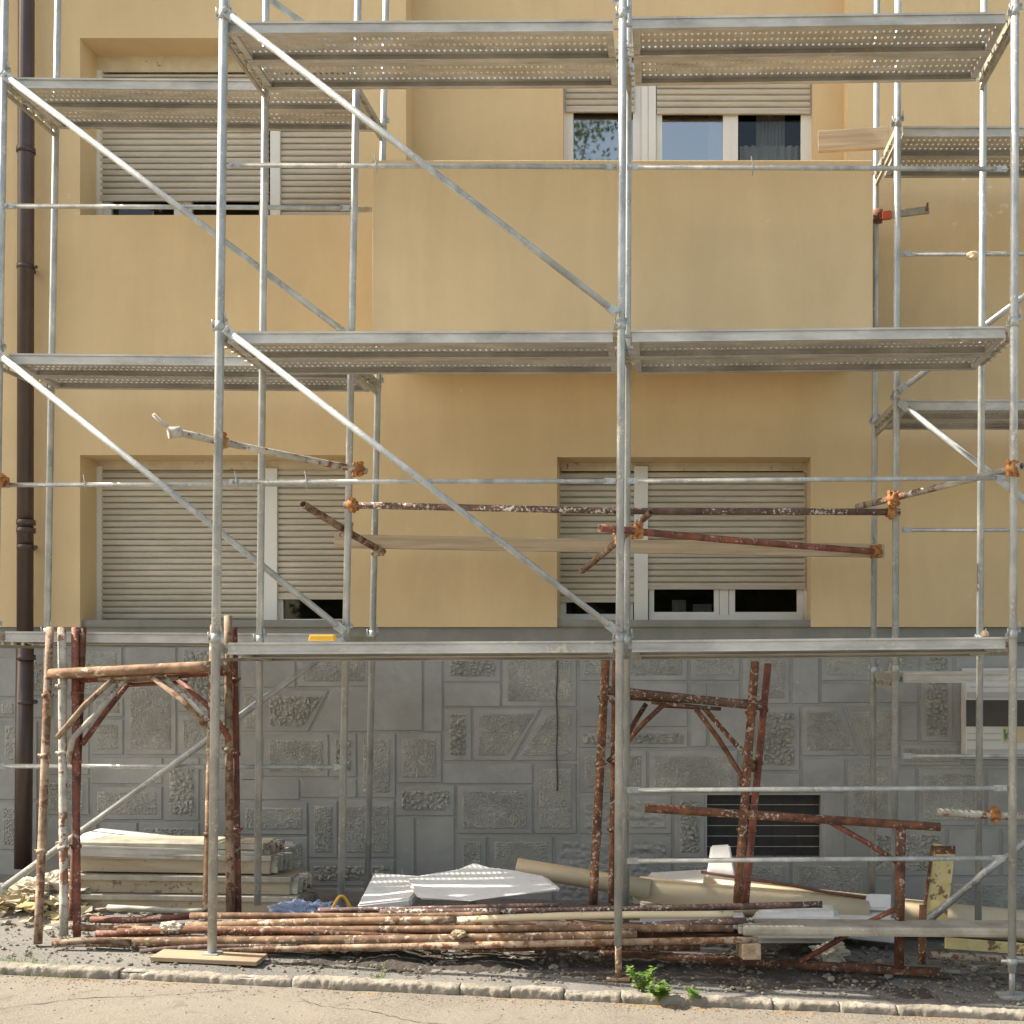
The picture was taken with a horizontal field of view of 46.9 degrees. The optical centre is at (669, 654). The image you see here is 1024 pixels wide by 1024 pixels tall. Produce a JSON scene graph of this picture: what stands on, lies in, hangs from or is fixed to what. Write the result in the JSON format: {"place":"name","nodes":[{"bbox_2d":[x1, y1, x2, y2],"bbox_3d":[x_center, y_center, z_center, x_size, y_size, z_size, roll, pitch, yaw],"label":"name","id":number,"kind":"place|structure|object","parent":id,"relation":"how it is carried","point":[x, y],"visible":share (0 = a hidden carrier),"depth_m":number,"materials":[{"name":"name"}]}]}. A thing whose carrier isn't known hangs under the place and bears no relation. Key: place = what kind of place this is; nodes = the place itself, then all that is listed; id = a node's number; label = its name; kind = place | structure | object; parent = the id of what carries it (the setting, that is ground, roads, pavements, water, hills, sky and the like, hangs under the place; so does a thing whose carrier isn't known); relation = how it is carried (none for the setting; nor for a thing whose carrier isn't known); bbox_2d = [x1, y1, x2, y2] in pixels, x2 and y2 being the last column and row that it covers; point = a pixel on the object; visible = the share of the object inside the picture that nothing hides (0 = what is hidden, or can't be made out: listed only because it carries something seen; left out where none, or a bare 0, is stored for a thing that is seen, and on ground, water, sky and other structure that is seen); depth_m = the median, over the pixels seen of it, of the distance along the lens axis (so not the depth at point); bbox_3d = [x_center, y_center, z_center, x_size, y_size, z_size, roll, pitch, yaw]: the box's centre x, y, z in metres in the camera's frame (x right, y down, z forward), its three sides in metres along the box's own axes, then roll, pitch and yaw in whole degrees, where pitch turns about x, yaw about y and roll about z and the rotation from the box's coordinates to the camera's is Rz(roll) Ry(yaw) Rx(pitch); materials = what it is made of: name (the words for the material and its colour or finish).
{"place":"outdoors","nodes":[
{"label":"outdoors","id":0,"kind":"place"},
{"bbox_2d":[0,974,1023,1023],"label":"road","id":1,"kind":"structure","parent":0,"point":[156,1009],"depth_m":6.79,"materials":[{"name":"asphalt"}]},
{"bbox_2d":[0,955,54,974],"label":"grass","id":2,"kind":"structure","parent":1,"relation":"on","point":[18,960],"depth_m":7.22,"materials":[{"name":"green plant"}]},
{"bbox_2d":[20,961,79,978],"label":"grass","id":3,"kind":"structure","parent":1,"relation":"on","point":[51,976],"depth_m":7.08,"materials":[{"name":"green plant"}]},
{"bbox_2d":[6,990,232,1007],"bbox_3d":[-3.586,1.968,6.556,2.142,0.090,0.090,0,0,-26],"label":"road crack","id":4,"kind":"object","parent":1,"relation":"on","point":[132,996],"visible":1,"depth_m":6.77,"materials":[{"name":"asphalt"}]},
{"bbox_2d":[0,975,1002,1022],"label":"dry leaves","id":5,"kind":"object","parent":1,"relation":"on","point":[678,1007],"visible":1,"depth_m":7.04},
{"bbox_2d":[0,962,1023,1020],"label":"kerb","id":6,"kind":"structure","parent":1,"relation":"on","point":[467,988],"depth_m":7.10,"materials":[{"name":"concrete"}]},
{"bbox_2d":[686,986,700,998],"bbox_3d":[0.145,2.069,7.107,0.090,0.105,0.110,0,0,23],"label":"weed","id":7,"kind":"object","parent":6,"relation":"on","point":[691,991],"visible":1,"depth_m":7.09,"materials":[{"name":"green plant"}]},
{"bbox_2d":[645,980,671,1001],"bbox_3d":[-0.076,2.048,7.056,0.166,0.129,0.129,0,0,-31],"label":"weed","id":8,"kind":"object","parent":1,"relation":"on","point":[659,992],"visible":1,"depth_m":7.05,"materials":[{"name":"green plant"}]},
{"bbox_2d":[0,874,1023,1009],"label":"pavement","id":9,"kind":"structure","parent":0,"point":[580,983],"depth_m":7.51,"materials":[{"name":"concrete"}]},
{"bbox_2d":[3,869,90,910],"bbox_3d":[-4.653,1.790,8.710,0.776,0.326,0.547,0,0,0],"label":"rubble bag","id":10,"kind":"object","parent":9,"relation":"on","point":[51,883],"visible":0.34,"depth_m":8.57,"materials":[{"name":"plastic"}]},
{"bbox_2d":[68,627,86,919],"bbox_3d":[-4.147,0.803,8.135,0.047,2.007,0.541,0,0,-19],"label":"scaffold tube","id":11,"kind":"object","parent":9,"relation":"on","point":[82,643],"visible":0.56,"depth_m":8.22,"materials":[{"name":"metal"}]},
{"bbox_2d":[0,880,174,929],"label":"rubbish heap","id":12,"kind":"object","parent":9,"relation":"on","point":[16,901],"visible":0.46,"depth_m":8.39,"materials":[{"name":"plastic"}]},
{"bbox_2d":[51,937,130,945],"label":"scaffold tube","id":13,"kind":"object","parent":9,"relation":"on","point":[84,941],"visible":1,"depth_m":7.53,"materials":[{"name":"metal"}]},
{"bbox_2d":[69,923,151,930],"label":"scaffold tube","id":14,"kind":"object","parent":9,"relation":"on","point":[96,927],"visible":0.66,"depth_m":7.79,"materials":[{"name":"metal"}]},
{"bbox_2d":[33,625,210,944],"bbox_3d":[-3.778,0.838,7.905,1.290,2.107,0.720,0,0,0],"label":"trestle frame","id":15,"kind":"object","parent":9,"relation":"on","point":[120,671],"visible":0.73,"depth_m":8.04,"materials":[{"name":"metal"}]},
{"bbox_2d":[89,913,192,923],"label":"scaffold tube","id":16,"kind":"object","parent":9,"relation":"on","point":[134,920],"visible":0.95,"depth_m":7.85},
{"bbox_2d":[55,615,235,936],"bbox_3d":[-3.682,0.796,8.011,1.377,2.158,0.634,0,0,0],"label":"trestle frame","id":17,"kind":"object","parent":9,"relation":"on","point":[64,753],"visible":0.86,"depth_m":8.07,"materials":[{"name":"paint"}]},
{"bbox_2d":[106,905,201,913],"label":"scaffold tube","id":18,"kind":"object","parent":9,"relation":"on","point":[133,908],"visible":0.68,"depth_m":8.03,"materials":[{"name":"metal"}]},
{"bbox_2d":[69,627,242,937],"bbox_3d":[-3.631,0.845,8.060,1.327,2.092,0.648,0,0,0],"label":"trestle frame","id":19,"kind":"object","parent":9,"relation":"on","point":[76,845],"visible":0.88,"depth_m":8.15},
{"bbox_2d":[0,0,388,905],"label":"scaffold","id":20,"kind":"object","parent":9,"relation":"on","point":[46,100],"visible":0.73,"depth_m":8.43,"materials":[{"name":"metal"}]},
{"bbox_2d":[0,473,9,486],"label":"scaffold tube","id":21,"kind":"object","parent":20,"relation":"attached to","point":[4,480],"visible":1,"depth_m":8.32,"materials":[{"name":"metal"}]},
{"bbox_2d":[300,500,385,555],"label":"scaffold tube","id":22,"kind":"object","parent":20,"relation":"attached to","point":[377,550],"visible":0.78,"depth_m":8.43,"materials":[{"name":"metal"}]},
{"bbox_2d":[81,888,317,912],"bbox_3d":[-3.536,1.850,8.774,1.721,0.165,0.372,0,0,0],"label":"stacked plank","id":23,"kind":"object","parent":9,"relation":"on","point":[175,900],"visible":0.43,"depth_m":8.62,"materials":[{"name":"wood"}]},
{"bbox_2d":[68,869,311,894],"bbox_3d":[-3.597,1.705,8.794,1.740,0.159,0.372,0,0,0],"label":"stacked plank","id":24,"kind":"object","parent":23,"relation":"on","point":[289,881],"visible":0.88,"depth_m":8.64,"materials":[{"name":"wood"}]},
{"bbox_2d":[81,850,292,873],"bbox_3d":[-3.657,1.553,8.814,1.550,0.165,0.372,0,0,0],"label":"stacked plank","id":25,"kind":"object","parent":24,"relation":"on","point":[275,862],"visible":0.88,"depth_m":8.66,"materials":[{"name":"wood"}]},
{"bbox_2d":[68,845,253,861],"bbox_3d":[-3.787,1.485,8.802,1.510,0.076,0.355,3,-4,-3],"label":"stacked plank","id":26,"kind":"object","parent":25,"relation":"on","point":[117,851],"visible":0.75,"depth_m":8.62,"materials":[{"name":"wood"}]},
{"bbox_2d":[55,835,284,853],"bbox_3d":[-3.763,1.454,8.834,1.628,0.128,0.372,0,0,0],"label":"stacked plank","id":27,"kind":"object","parent":25,"relation":"on","point":[272,845],"visible":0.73,"depth_m":8.72,"materials":[{"name":"wood"}]},
{"bbox_2d":[284,841,295,851],"bbox_3d":[-3.716,1.484,9.091,1.510,0.076,0.355,2,-4,2],"label":"stacked plank","id":28,"kind":"object","parent":25,"relation":"on","point":[288,846],"visible":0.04,"depth_m":9.20,"materials":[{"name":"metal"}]},
{"bbox_2d":[80,828,172,839],"bbox_3d":[-3.950,1.447,9.000,1.163,0.138,0.500,0,0,0],"label":"sheet","id":29,"kind":"object","parent":28,"relation":"on","point":[100,832],"visible":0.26,"depth_m":9.11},
{"bbox_2d":[150,949,266,965],"bbox_3d":[-2.941,1.931,7.420,0.671,0.058,0.200,0,0,0],"label":"timber board","id":30,"kind":"object","parent":9,"relation":"on","point":[196,956],"visible":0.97,"depth_m":7.36,"materials":[{"name":"wood"}]},
{"bbox_2d":[139,943,299,952],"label":"scaffold tube","id":31,"kind":"object","parent":9,"relation":"on","point":[179,947],"visible":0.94,"depth_m":7.55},
{"bbox_2d":[194,937,757,952],"bbox_3d":[-1.290,1.891,7.578,3.731,0.102,0.051,0,0,0],"label":"scaffold tube","id":32,"kind":"object","parent":31,"relation":"on","point":[512,944],"visible":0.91,"depth_m":7.56,"materials":[{"name":"metal"}]},
{"bbox_2d":[450,929,467,938],"bbox_3d":[-1.374,1.818,7.568,0.118,0.057,0.069,0,0,0],"label":"mortar lump","id":33,"kind":"object","parent":32,"relation":"on","point":[458,933],"visible":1,"depth_m":7.55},
{"bbox_2d":[737,919,1023,937],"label":"steel plank","id":34,"kind":"object","parent":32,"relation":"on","point":[877,928],"visible":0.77,"depth_m":7.59,"materials":[{"name":"metal"}]},
{"bbox_2d":[149,946,330,953],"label":"scaffold tube","id":35,"kind":"object","parent":9,"relation":"on","point":[301,952],"visible":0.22,"depth_m":7.63,"materials":[{"name":"metal"}]},
{"bbox_2d":[266,898,346,919],"bbox_3d":[-2.621,1.901,8.405,0.720,0.287,0.408,0,0,0],"label":"plastic bag","id":36,"kind":"object","parent":9,"relation":"on","point":[298,905],"visible":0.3,"depth_m":8.36,"materials":[{"name":"plastic"}]},
{"bbox_2d":[189,911,499,918],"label":"scaffold tube","id":37,"kind":"object","parent":9,"relation":"on","point":[222,915],"visible":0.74,"depth_m":7.81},
{"bbox_2d":[379,901,822,914],"bbox_3d":[-0.464,1.712,7.851,2.986,0.100,0.052,0,0,0],"label":"scaffold tube","id":38,"kind":"object","parent":37,"relation":"on","point":[747,906],"visible":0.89,"depth_m":7.83,"materials":[{"name":"metal"}]},
{"bbox_2d":[91,930,636,946],"bbox_3d":[-1.995,1.856,7.608,3.559,0.103,0.066,0,0,0],"label":"scaffold tube","id":39,"kind":"object","parent":9,"relation":"on","point":[303,940],"visible":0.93,"depth_m":7.58,"materials":[{"name":"metal"}]},
{"bbox_2d":[371,966,387,978],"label":"grass","id":40,"kind":"structure","parent":9,"relation":"on","point":[377,977],"depth_m":7.22,"materials":[{"name":"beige plant"}]},
{"bbox_2d":[358,873,417,906],"bbox_3d":[-1.994,1.714,8.380,0.432,0.211,0.370,0,0,8],"label":"foam sheet","id":41,"kind":"object","parent":9,"relation":"on","point":[388,890],"visible":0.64,"depth_m":8.33,"materials":[{"name":"plastic"}]},
{"bbox_2d":[406,868,559,900],"bbox_3d":[-1.348,1.651,8.377,1.134,0.181,0.473,0,0,0],"label":"foam sheet","id":42,"kind":"object","parent":41,"relation":"on","point":[472,885],"visible":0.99,"depth_m":8.32,"materials":[{"name":"plastic"}]},
{"bbox_2d":[456,863,490,870],"bbox_3d":[-1.432,1.588,8.496,0.335,0.106,0.148,0,0,12],"label":"foam sheet","id":43,"kind":"object","parent":42,"relation":"on","point":[475,866],"visible":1,"depth_m":8.53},
{"bbox_2d":[1,897,857,957],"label":"rubble","id":44,"kind":"object","parent":9,"relation":"on","point":[83,918],"visible":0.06,"depth_m":8.43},
{"bbox_2d":[317,903,561,912],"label":"scaffold tube","id":45,"kind":"object","parent":9,"relation":"on","point":[377,909],"visible":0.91,"depth_m":7.91,"materials":[{"name":"metal"}]},
{"bbox_2d":[438,959,458,962],"bbox_3d":[-1.480,2.069,7.780,0.140,0.103,0.250,0,0,-8],"label":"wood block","id":46,"kind":"object","parent":9,"relation":"on","point":[446,960],"depth_m":7.67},
{"bbox_2d":[470,944,699,953],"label":"scaffold tube","id":47,"kind":"object","parent":9,"relation":"on","point":[695,947],"visible":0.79,"depth_m":7.65,"materials":[{"name":"metal"}]},
{"bbox_2d":[268,949,933,998],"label":"soil","id":48,"kind":"structure","parent":9,"relation":"on","point":[472,963],"depth_m":7.61,"materials":[{"name":"soil"}]},
{"bbox_2d":[332,895,350,906],"bbox_3d":[-2.290,1.738,8.100,0.175,0.138,0.022,0,0,-40],"label":"hose","id":49,"kind":"object","parent":48,"relation":"on","point":[344,897],"visible":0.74,"depth_m":8.10,"materials":[{"name":"yellow plastic"}]},
{"bbox_2d":[808,941,850,962],"bbox_3d":[1.096,2.047,7.985,0.290,0.170,0.190,0,0,0],"label":"rubble lump","id":50,"kind":"object","parent":48,"relation":"on","point":[838,952],"visible":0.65,"depth_m":7.93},
{"bbox_2d":[201,0,1023,999],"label":"scaffold","id":51,"kind":"object","parent":9,"relation":"on","point":[281,354],"visible":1,"depth_m":7.63,"materials":[{"name":"metal"}]},
{"bbox_2d":[152,413,367,476],"bbox_3d":[-2.691,-1.393,7.789,0.122,0.237,1.534,0,0,41],"label":"scaffold tube","id":52,"kind":"object","parent":51,"relation":"attached to","point":[358,469],"visible":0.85,"depth_m":7.73,"materials":[{"name":"paint"}]},
{"bbox_2d":[308,635,335,640],"bbox_3d":[-2.281,-0.112,7.620,0.168,0.040,0.060,0,0,0],"label":"tool case","id":53,"kind":"object","parent":51,"relation":"on","point":[322,637],"visible":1,"depth_m":7.59,"materials":[{"name":"yellow plastic"}]},
{"bbox_2d":[579,509,653,573],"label":"scaffold tube","id":54,"kind":"object","parent":51,"relation":"attached to","point":[611,546],"visible":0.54,"depth_m":8.35,"materials":[{"name":"metal"}]},
{"bbox_2d":[598,522,881,558],"bbox_3d":[0.599,-0.809,8.274,2.725,0.107,0.128,0,0,-39],"label":"scaffold tube","id":55,"kind":"object","parent":51,"relation":"attached to","point":[636,531],"visible":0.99,"depth_m":8.12,"materials":[{"name":"metal"}]},
{"bbox_2d":[334,534,884,557],"bbox_3d":[-0.453,-0.850,9.060,4.277,0.168,0.040,0,0,-2],"label":"timber board","id":56,"kind":"object","parent":55,"relation":"attached to","point":[540,544],"visible":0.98,"depth_m":9.03,"materials":[{"name":"wood"}]},
{"bbox_2d":[855,460,1023,508],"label":"scaffold tube","id":57,"kind":"object","parent":51,"relation":"attached to","point":[1011,468],"visible":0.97,"depth_m":8.02,"materials":[{"name":"paint"}]},
{"bbox_2d":[927,861,1004,919],"bbox_3d":[2.091,1.661,8.232,0.549,0.513,0.067,0,0,17],"label":"steel strut","id":58,"kind":"object","parent":51,"relation":"attached to","point":[963,890],"visible":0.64,"depth_m":8.22,"materials":[{"name":"metal"}]},
{"bbox_2d":[936,806,1023,823],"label":"scaffold tube","id":59,"kind":"object","parent":51,"relation":"attached to","point":[994,814],"visible":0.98,"depth_m":8.07,"materials":[{"name":"paint"}]},
{"bbox_2d":[980,630,988,636],"bbox_3d":[2.067,-0.134,7.619,0.057,0.057,0.054,0,0,-33],"label":"foam lump","id":60,"kind":"object","parent":51,"relation":"on","point":[984,633],"visible":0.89,"depth_m":7.60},
{"bbox_2d":[625,965,656,992],"bbox_3d":[-0.177,2.011,7.159,0.208,0.191,0.166,0,0,0],"label":"weed","id":61,"kind":"object","parent":9,"relation":"on","point":[645,982],"visible":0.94,"depth_m":7.17,"materials":[{"name":"green plant"}]},
{"bbox_2d":[589,660,762,904],"bbox_3d":[0.053,0.898,8.420,1.258,1.796,0.464,0,0,0],"label":"trestle frame","id":62,"kind":"object","parent":9,"relation":"on","point":[751,704],"visible":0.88,"depth_m":8.48,"materials":[{"name":"metal"}]},
{"bbox_2d":[332,943,1023,988],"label":"rubble","id":63,"kind":"object","parent":9,"relation":"on","point":[1001,977],"visible":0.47,"depth_m":7.88,"materials":[{"name":"stone"}]},
{"bbox_2d":[607,660,771,904],"bbox_3d":[0.152,0.906,8.560,1.228,1.808,0.454,0,0,0],"label":"trestle frame","id":64,"kind":"object","parent":9,"relation":"on","point":[758,761],"visible":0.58,"depth_m":8.57,"materials":[{"name":"metal"}]},
{"bbox_2d":[640,901,744,928],"bbox_3d":[0.161,1.936,8.700,0.781,0.146,0.400,0,0,0],"label":"foam sheet","id":65,"kind":"object","parent":9,"relation":"on","point":[735,914],"visible":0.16,"depth_m":8.50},
{"bbox_2d":[632,869,706,903],"bbox_3d":[0.064,1.806,9.086,0.701,0.194,0.465,0,0,0],"label":"foam sheet","id":66,"kind":"object","parent":65,"relation":"on","point":[693,876],"visible":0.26,"depth_m":9.19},
{"bbox_2d":[707,844,734,879],"bbox_3d":[0.397,1.634,9.070,0.235,0.289,0.229,0,0,0],"label":"foam block","id":67,"kind":"object","parent":66,"relation":"on","point":[720,851],"depth_m":9.03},
{"bbox_2d":[634,876,869,916],"bbox_3d":[0.605,1.826,8.689,1.758,0.333,0.210,0,0,2],"label":"cream pipe","id":68,"kind":"object","parent":65,"relation":"on","point":[662,891],"visible":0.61,"depth_m":8.62,"materials":[{"name":"plastic"}]},
{"bbox_2d":[515,858,651,898],"bbox_3d":[-0.647,1.668,8.678,1.019,0.295,0.144,0,0,2],"label":"cream pipe","id":69,"kind":"object","parent":68,"relation":"on","point":[572,876],"visible":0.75,"depth_m":8.62,"materials":[{"name":"plastic"}]},
{"bbox_2d":[599,804,941,977],"bbox_3d":[0.658,1.571,7.774,2.306,1.164,0.297,0,0,5],"label":"trestle frame","id":70,"kind":"object","parent":9,"relation":"on","point":[898,968],"visible":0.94,"depth_m":7.76,"materials":[{"name":"metal"}]},
{"bbox_2d":[753,905,839,942],"bbox_3d":[0.901,1.917,8.293,0.647,0.244,0.408,0,0,0],"label":"foam block","id":71,"kind":"object","parent":9,"relation":"on","point":[826,912],"depth_m":8.14,"materials":[{"name":"plastic"}]},
{"bbox_2d":[701,870,1023,941],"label":"cream pipe","id":72,"kind":"object","parent":9,"relation":"on","point":[960,912],"visible":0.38,"depth_m":8.88,"materials":[{"name":"plastic"}]},
{"bbox_2d":[839,910,894,942],"bbox_3d":[1.326,1.998,8.664,0.864,0.204,0.429,0,0,7],"label":"foam sheet","id":73,"kind":"object","parent":9,"relation":"on","point":[873,913],"visible":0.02,"depth_m":8.54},
{"bbox_2d":[865,894,890,910],"bbox_3d":[1.584,1.851,8.684,0.311,0.115,0.114,0,0,0],"label":"foam sheet","id":74,"kind":"object","parent":73,"relation":"on","point":[880,902],"visible":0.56,"depth_m":8.66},
{"bbox_2d":[918,905,926,964],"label":"scaffold tube","id":75,"kind":"object","parent":9,"relation":"on","point":[922,940],"visible":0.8,"depth_m":7.95,"materials":[{"name":"metal"}]},
{"bbox_2d":[923,843,954,919],"bbox_3d":[2.024,1.714,8.750,0.183,0.547,0.410,0,0,26],"label":"painted board","id":76,"kind":"object","parent":9,"relation":"on","point":[938,884],"visible":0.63,"depth_m":8.76,"materials":[{"name":"yellow paint"}]},
{"bbox_2d":[868,0,1023,918],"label":"scaffold","id":77,"kind":"object","parent":9,"relation":"on","point":[935,417],"visible":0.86,"depth_m":8.53,"materials":[{"name":"metal"}]},
{"bbox_2d":[343,497,900,519],"bbox_3d":[-0.339,-1.057,8.403,4.011,0.147,0.140,0,0,-1],"label":"scaffold tube","id":78,"kind":"object","parent":77,"relation":"attached to","point":[353,505],"visible":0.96,"depth_m":8.35,"materials":[{"name":"metal"}]},
{"bbox_2d":[818,126,888,152],"bbox_3d":[1.415,-3.973,8.965,0.541,0.160,0.045,0,0,7],"label":"timber board","id":79,"kind":"object","parent":77,"relation":"on","point":[854,139],"visible":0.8,"depth_m":8.95,"materials":[{"name":"wood"}]},
{"bbox_2d":[873,202,929,223],"bbox_3d":[1.832,-3.502,9.213,0.442,0.138,0.086,0,0,0],"label":"bracket arm","id":80,"kind":"object","parent":77,"relation":"attached to","point":[880,215],"visible":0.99,"depth_m":9.19},
{"bbox_2d":[966,251,978,260],"bbox_3d":[2.195,-2.889,8.419,0.087,0.074,0.062,0,0,24],"label":"foam lump","id":81,"kind":"object","parent":77,"relation":"hanging from","point":[972,255],"visible":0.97,"depth_m":8.40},
{"bbox_2d":[942,969,959,974],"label":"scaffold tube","id":82,"kind":"object","parent":9,"relation":"on","point":[954,971],"visible":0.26,"depth_m":7.94,"materials":[{"name":"metal"}]},
{"bbox_2d":[929,951,1023,963],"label":"scaffold tube","id":83,"kind":"object","parent":9,"relation":"on","point":[967,957],"visible":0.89,"depth_m":7.93,"materials":[{"name":"paint"}]},
{"bbox_2d":[945,937,1023,954],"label":"painted board","id":84,"kind":"object","parent":9,"relation":"on","point":[977,945],"visible":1,"depth_m":8.27,"materials":[{"name":"yellow paint"}]},
{"bbox_2d":[736,943,760,959],"bbox_3d":[0.520,1.954,7.700,0.120,0.170,0.415,0,0,-3],"label":"wood block","id":85,"kind":"object","parent":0,"point":[748,951],"depth_m":7.50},
{"bbox_2d":[637,932,741,937],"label":"scaffold tube","id":86,"kind":"object","parent":85,"relation":"on","point":[657,935],"visible":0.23,"depth_m":7.80,"materials":[{"name":"metal"}]},
{"bbox_2d":[204,932,528,935],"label":"scaffold tube","id":87,"kind":"object","parent":86,"relation":"on","point":[301,935],"visible":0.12,"depth_m":7.72,"materials":[{"name":"metal"}]},
{"bbox_2d":[185,916,455,925],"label":"scaffold tube","id":88,"kind":"object","parent":87,"relation":"on","point":[363,921],"visible":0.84,"depth_m":7.71,"materials":[{"name":"metal"}]},
{"bbox_2d":[438,917,753,933],"bbox_3d":[-0.491,1.796,7.721,2.101,0.115,0.054,0,0,1],"label":"scaffold tube","id":89,"kind":"object","parent":87,"relation":"on","point":[729,921],"visible":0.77,"depth_m":7.70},
{"bbox_2d":[239,919,609,925],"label":"scaffold tube","id":90,"kind":"object","parent":89,"relation":"on","point":[538,923],"visible":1,"depth_m":7.71,"materials":[{"name":"metal"}]},
{"bbox_2d":[455,911,732,922],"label":"scaffold tube","id":91,"kind":"object","parent":90,"relation":"on","point":[600,915],"visible":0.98,"depth_m":7.72,"materials":[{"name":"beige paint"}]},
{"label":"ground","id":92,"kind":"structure","parent":0,"visible":0},
{"bbox_2d":[0,0,1023,909],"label":"apartment building","id":93,"kind":"structure","parent":92,"relation":"on","point":[488,764],"depth_m":9.65,"materials":[{"name":"yellow paint"}]},
{"bbox_2d":[97,461,345,619],"bbox_3d":[-3.877,-0.959,9.960,2.345,1.454,0.100,0,0,0],"label":"window","id":94,"kind":"structure","parent":93,"relation":"in","point":[154,556],"depth_m":9.93,"materials":[{"name":"plastic"}]},
{"bbox_2d":[97,56,352,214],"bbox_3d":[-3.834,-4.423,9.960,2.431,1.424,0.100,0,0,0],"label":"window","id":95,"kind":"structure","parent":93,"relation":"in","point":[181,163],"depth_m":9.93,"materials":[{"name":"plastic"}]},
{"bbox_2d":[560,463,806,619],"bbox_3d":[0.111,-0.992,10.074,2.277,1.388,0.328,0,0,0],"label":"window","id":96,"kind":"structure","parent":93,"relation":"in","point":[720,573],"depth_m":9.93,"materials":[{"name":"plastic"}]},
{"bbox_2d":[564,60,811,159],"bbox_3d":[0.146,-4.325,10.048,2.213,1.554,0.229,0,0,0],"label":"window","id":97,"kind":"structure","parent":93,"relation":"in","point":[770,103],"depth_m":9.95,"materials":[{"name":"plastic"}]},
{"bbox_2d":[961,668,1023,758],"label":"window","id":98,"kind":"structure","parent":93,"relation":"attached to","point":[995,716],"depth_m":9.66,"materials":[{"name":"plastic"}]},
{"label":"scaffold tube","id":99,"kind":"object","parent":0,"visible":0},
{"bbox_2d":[116,927,415,935],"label":"scaffold tube","id":100,"kind":"object","parent":99,"relation":"on","point":[226,930],"visible":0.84,"depth_m":7.64,"materials":[{"name":"metal"}]},
{"bbox_2d":[95,930,180,936],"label":"scaffold tube","id":101,"kind":"object","parent":100,"relation":"on","point":[105,933],"visible":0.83,"depth_m":7.66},
{"bbox_2d":[131,925,732,932],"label":"scaffold tube","id":102,"kind":"object","parent":100,"relation":"on","point":[540,928],"visible":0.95,"depth_m":7.66,"materials":[{"name":"metal"}]},
{"bbox_2d":[159,921,182,930],"bbox_3d":[-3.285,1.793,7.659,0.167,0.081,0.094,0,0,0],"label":"mortar lump","id":103,"kind":"object","parent":102,"relation":"attached to","point":[171,926],"visible":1,"depth_m":7.63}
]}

